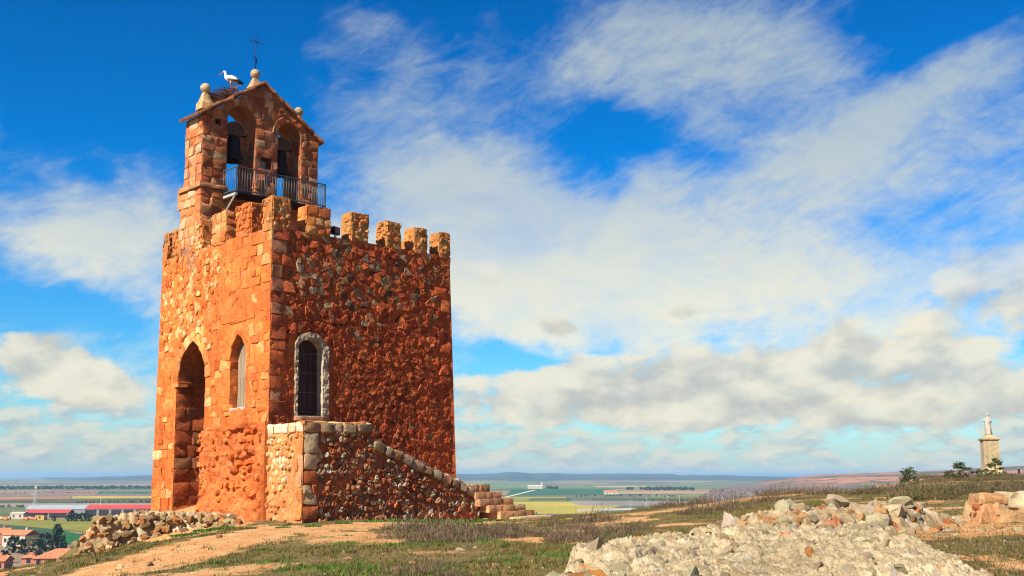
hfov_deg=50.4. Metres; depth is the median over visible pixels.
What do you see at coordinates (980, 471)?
holm oak
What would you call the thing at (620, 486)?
field
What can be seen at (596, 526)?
pebbles
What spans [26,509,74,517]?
farm shed
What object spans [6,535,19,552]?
village tree
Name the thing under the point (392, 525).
shrub
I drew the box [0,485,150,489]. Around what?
tree belt
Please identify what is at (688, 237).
sky
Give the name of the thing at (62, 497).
field
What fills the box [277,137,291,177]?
bell
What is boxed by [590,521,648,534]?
shrub
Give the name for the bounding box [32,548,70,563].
village house
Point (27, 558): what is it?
village house
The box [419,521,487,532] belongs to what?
shrub
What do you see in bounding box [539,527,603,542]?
shrub
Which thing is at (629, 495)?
bushes on plain
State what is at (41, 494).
field
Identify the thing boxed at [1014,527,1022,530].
loose stone
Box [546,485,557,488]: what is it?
poplar belt
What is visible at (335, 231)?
floodlight
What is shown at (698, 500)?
shrub
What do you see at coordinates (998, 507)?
block ruin
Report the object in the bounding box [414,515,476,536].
shrub
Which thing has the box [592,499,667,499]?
field
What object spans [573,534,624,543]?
shrub
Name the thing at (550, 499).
field
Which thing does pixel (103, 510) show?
farm shed
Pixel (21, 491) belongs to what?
field
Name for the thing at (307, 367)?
door
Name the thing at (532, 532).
shrub
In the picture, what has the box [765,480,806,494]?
shrub
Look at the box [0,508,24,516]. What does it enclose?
field
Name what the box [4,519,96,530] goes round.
field
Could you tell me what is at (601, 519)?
shrub
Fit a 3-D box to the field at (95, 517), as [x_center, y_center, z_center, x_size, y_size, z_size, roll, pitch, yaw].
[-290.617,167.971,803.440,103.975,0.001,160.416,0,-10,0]
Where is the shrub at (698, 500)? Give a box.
[688,490,718,504]
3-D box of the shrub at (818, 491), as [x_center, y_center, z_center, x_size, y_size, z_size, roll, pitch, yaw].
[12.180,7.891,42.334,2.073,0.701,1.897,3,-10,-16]
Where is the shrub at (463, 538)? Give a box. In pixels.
[432,522,497,542]
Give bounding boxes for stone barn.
[603,490,617,493]
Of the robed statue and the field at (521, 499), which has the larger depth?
the field at (521, 499)
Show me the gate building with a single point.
(41, 516)
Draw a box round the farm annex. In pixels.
[10,512,28,518]
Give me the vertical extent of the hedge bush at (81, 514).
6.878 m
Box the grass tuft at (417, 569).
[377,555,448,575]
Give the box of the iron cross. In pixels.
[251,37,262,68]
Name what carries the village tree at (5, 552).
on the ground at (246, 540)
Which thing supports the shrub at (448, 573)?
on the ground at (246, 540)
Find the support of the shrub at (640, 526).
on the ground at (246, 540)
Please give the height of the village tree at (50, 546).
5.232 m
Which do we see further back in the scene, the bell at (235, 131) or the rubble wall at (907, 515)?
the bell at (235, 131)
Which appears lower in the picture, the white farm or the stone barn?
the stone barn
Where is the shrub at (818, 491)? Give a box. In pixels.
[803,484,846,494]
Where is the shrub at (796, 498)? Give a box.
[759,491,809,499]
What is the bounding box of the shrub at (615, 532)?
[554,526,642,539]
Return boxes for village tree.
[1,550,10,554]
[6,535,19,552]
[16,538,27,553]
[24,547,32,554]
[25,536,37,547]
[31,540,44,554]
[38,532,52,551]
[47,542,53,551]
[48,524,67,548]
[59,534,65,547]
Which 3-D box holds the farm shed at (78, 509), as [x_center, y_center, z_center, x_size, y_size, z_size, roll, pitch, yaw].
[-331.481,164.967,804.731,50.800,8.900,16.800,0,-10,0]
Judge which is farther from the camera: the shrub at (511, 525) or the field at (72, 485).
the field at (72, 485)
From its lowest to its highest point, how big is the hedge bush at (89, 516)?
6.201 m
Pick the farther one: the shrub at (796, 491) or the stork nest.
the shrub at (796, 491)
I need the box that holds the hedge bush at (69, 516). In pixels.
[65,514,72,520]
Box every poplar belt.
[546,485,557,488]
[640,486,694,490]
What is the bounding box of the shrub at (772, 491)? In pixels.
[755,484,793,495]
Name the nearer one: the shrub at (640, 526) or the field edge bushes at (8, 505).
the shrub at (640, 526)
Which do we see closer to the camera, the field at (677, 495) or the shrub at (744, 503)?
the shrub at (744, 503)
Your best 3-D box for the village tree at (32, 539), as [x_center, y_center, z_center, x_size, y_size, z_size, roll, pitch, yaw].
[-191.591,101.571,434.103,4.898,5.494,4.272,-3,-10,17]
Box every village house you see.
[0,526,12,544]
[0,552,14,568]
[2,528,39,545]
[20,552,38,563]
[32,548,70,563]
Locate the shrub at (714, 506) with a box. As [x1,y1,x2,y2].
[689,496,747,510]
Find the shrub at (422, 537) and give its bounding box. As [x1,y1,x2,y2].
[397,522,454,543]
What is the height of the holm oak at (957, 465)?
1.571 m
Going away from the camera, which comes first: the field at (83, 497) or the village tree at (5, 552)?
the village tree at (5, 552)
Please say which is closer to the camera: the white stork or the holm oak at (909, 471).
the white stork
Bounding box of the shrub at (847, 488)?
[810,481,851,491]
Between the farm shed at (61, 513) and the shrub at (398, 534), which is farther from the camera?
the farm shed at (61, 513)
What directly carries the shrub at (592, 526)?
on the ground at (246, 540)
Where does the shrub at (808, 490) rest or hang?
on the ground at (246, 540)
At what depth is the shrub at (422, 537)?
24.33 m
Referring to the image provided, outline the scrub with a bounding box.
[842,471,1023,500]
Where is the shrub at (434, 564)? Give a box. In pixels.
[418,556,460,567]
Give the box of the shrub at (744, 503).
[715,490,757,507]
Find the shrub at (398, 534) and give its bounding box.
[378,526,429,539]
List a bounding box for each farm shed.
[25,505,93,515]
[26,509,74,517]
[85,505,150,515]
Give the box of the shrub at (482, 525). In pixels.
[449,519,507,535]
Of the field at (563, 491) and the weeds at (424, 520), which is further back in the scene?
the field at (563, 491)
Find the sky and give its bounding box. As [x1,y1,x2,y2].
[0,0,1023,476]
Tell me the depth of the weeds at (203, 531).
32.98 m
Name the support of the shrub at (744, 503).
on the ground at (246, 540)
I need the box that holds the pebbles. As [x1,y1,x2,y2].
[4,507,1020,575]
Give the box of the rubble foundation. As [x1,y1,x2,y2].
[545,515,993,575]
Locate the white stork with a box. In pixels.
[220,71,242,86]
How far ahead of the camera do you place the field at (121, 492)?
1972.96 m
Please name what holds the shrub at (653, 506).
on the ground at (246, 540)
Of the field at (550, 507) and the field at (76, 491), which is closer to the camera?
the field at (550, 507)
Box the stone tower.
[151,69,455,521]
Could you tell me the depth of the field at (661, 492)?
1983.51 m
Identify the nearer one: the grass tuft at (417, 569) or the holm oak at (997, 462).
the grass tuft at (417, 569)
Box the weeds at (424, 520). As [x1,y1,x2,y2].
[275,518,524,527]
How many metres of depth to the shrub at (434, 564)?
18.07 m
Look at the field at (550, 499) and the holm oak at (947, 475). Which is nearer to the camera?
the holm oak at (947, 475)
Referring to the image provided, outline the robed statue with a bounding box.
[981,413,991,433]
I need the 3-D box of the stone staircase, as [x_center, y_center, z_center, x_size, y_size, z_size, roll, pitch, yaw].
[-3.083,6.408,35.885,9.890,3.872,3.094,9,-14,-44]
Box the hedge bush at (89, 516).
[84,513,92,520]
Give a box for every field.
[0,485,150,486]
[0,491,47,492]
[0,493,151,496]
[0,496,69,499]
[0,499,150,502]
[0,503,150,506]
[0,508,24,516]
[0,524,76,543]
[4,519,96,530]
[42,490,95,492]
[72,496,151,498]
[91,516,105,519]
[97,491,151,493]
[490,485,723,488]
[502,497,565,501]
[506,489,644,494]
[513,502,618,513]
[529,499,571,499]
[570,501,714,505]
[577,508,636,510]
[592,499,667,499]
[595,486,645,486]
[618,491,708,493]
[647,494,703,497]
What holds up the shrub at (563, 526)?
on the ground at (246, 540)
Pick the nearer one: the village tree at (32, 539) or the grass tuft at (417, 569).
the grass tuft at (417, 569)
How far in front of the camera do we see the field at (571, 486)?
3207.07 m
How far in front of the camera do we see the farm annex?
750.29 m
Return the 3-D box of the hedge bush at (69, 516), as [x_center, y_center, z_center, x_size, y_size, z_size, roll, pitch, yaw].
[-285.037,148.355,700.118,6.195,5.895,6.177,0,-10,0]
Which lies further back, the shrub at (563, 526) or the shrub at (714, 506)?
the shrub at (714, 506)
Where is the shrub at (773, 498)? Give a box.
[749,487,790,502]
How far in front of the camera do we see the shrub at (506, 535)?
25.67 m
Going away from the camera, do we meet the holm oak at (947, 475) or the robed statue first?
the holm oak at (947, 475)
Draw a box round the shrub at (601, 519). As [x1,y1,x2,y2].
[570,502,625,522]
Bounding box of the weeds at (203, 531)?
[116,525,256,548]
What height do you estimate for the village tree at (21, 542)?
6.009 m
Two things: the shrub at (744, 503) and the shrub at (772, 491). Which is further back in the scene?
the shrub at (772, 491)
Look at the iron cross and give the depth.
41.68 m
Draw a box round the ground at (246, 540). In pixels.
[0,466,1023,575]
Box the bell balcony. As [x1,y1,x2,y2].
[223,166,325,209]
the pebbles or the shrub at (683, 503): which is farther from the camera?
the shrub at (683, 503)
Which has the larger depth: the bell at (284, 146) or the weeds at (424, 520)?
the bell at (284, 146)
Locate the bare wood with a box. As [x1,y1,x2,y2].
[698,487,863,501]
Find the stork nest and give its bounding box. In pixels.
[198,84,242,104]
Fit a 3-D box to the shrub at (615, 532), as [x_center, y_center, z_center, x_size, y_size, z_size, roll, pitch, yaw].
[2.004,5.565,24.605,2.487,0.488,2.222,5,-11,-29]
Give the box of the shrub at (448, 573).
[433,564,472,575]
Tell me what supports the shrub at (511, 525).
on the ground at (246, 540)
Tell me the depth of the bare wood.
1601.99 m
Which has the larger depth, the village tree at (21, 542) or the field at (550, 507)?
the field at (550, 507)
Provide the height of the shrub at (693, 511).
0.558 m
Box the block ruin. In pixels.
[962,491,1023,522]
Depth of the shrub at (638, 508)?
40.87 m
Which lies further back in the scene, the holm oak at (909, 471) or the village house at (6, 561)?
the village house at (6, 561)
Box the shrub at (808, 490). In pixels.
[792,483,824,492]
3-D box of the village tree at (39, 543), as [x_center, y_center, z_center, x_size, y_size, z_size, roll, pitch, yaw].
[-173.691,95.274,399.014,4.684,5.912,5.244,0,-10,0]
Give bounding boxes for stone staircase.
[265,420,554,522]
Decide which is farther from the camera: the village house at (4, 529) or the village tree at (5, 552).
the village house at (4, 529)
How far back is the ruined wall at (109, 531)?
34.62 m
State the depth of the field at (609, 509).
954.34 m
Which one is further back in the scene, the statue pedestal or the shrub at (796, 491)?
the statue pedestal
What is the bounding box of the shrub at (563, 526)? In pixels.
[550,520,586,528]
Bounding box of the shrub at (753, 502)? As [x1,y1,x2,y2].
[735,496,770,504]
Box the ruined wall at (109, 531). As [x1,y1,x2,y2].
[71,510,245,556]
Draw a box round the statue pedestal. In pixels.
[978,434,1002,475]
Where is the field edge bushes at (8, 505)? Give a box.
[0,504,23,506]
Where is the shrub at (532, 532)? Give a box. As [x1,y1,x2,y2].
[488,519,551,536]
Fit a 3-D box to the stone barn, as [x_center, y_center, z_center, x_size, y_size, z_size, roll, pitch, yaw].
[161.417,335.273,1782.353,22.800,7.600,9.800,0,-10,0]
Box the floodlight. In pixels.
[330,226,339,236]
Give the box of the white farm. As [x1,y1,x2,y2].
[527,482,542,488]
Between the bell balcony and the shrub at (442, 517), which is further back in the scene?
the bell balcony
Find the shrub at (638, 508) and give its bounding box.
[631,506,651,510]
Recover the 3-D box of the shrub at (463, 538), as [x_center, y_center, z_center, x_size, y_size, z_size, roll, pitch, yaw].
[-1.095,5.665,24.996,1.863,0.784,1.535,-9,-14,43]
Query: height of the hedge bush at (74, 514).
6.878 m
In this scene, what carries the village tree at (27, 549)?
on the ground at (246, 540)
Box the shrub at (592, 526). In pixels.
[570,517,622,530]
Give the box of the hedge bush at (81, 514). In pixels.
[76,512,86,520]
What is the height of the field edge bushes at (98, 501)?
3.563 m
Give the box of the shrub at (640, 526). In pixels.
[608,520,658,530]
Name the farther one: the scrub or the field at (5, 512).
the field at (5, 512)
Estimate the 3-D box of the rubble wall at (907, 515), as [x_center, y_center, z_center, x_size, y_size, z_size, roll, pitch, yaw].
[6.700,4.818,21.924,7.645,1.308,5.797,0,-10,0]
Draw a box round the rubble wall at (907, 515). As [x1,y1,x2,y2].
[721,494,971,533]
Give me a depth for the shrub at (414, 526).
27.85 m
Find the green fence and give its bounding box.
[58,531,83,544]
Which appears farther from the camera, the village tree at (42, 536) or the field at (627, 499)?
the field at (627, 499)
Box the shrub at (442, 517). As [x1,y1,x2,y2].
[402,508,480,529]
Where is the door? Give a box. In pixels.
[297,340,316,415]
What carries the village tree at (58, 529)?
on the ground at (246, 540)
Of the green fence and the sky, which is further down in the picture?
the green fence
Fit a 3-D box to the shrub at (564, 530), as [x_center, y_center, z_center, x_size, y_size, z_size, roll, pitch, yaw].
[1.455,5.690,25.618,2.115,1.116,1.633,-7,-12,36]
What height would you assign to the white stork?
0.888 m
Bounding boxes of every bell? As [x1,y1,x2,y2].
[227,121,246,163]
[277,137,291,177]
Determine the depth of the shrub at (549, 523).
30.73 m
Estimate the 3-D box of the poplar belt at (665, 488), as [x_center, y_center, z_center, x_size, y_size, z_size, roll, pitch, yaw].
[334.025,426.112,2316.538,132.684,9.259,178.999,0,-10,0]
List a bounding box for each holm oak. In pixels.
[899,466,919,484]
[943,471,956,478]
[951,461,976,477]
[975,469,987,476]
[983,457,1006,475]
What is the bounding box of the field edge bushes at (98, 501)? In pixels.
[77,500,150,502]
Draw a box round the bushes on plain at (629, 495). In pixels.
[576,494,673,496]
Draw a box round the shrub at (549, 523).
[537,515,570,526]
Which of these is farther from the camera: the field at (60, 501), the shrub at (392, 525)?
the field at (60, 501)
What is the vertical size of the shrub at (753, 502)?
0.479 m
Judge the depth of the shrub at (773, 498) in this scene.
37.66 m
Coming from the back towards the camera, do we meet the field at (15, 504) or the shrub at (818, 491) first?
the field at (15, 504)
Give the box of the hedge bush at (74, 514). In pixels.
[70,513,81,520]
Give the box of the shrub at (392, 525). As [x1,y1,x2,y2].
[377,516,425,529]
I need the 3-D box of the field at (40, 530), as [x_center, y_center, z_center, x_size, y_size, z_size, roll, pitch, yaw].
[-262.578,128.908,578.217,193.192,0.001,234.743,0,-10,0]
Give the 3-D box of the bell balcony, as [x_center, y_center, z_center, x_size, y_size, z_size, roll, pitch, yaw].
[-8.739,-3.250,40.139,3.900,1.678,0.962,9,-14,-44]
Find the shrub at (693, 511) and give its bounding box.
[673,502,718,514]
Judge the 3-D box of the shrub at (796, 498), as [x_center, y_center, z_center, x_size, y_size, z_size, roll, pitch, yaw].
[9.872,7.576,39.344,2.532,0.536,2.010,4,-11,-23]
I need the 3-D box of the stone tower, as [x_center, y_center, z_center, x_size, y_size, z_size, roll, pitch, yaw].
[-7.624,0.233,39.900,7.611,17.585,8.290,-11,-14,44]
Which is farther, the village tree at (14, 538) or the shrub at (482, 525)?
the village tree at (14, 538)
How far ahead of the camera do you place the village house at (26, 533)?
455.49 m
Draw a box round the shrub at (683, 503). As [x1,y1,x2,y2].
[661,495,696,506]
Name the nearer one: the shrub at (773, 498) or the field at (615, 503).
the shrub at (773, 498)
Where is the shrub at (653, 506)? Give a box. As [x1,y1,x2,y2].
[649,499,681,508]
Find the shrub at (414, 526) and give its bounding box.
[384,513,439,532]
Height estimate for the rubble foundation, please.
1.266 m
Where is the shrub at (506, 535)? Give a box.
[461,519,526,538]
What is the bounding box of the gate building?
[34,513,47,519]
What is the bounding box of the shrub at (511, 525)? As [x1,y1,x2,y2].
[482,514,525,532]
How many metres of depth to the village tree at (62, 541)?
411.95 m
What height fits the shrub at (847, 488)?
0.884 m
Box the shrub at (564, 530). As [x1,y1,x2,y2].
[545,517,604,537]

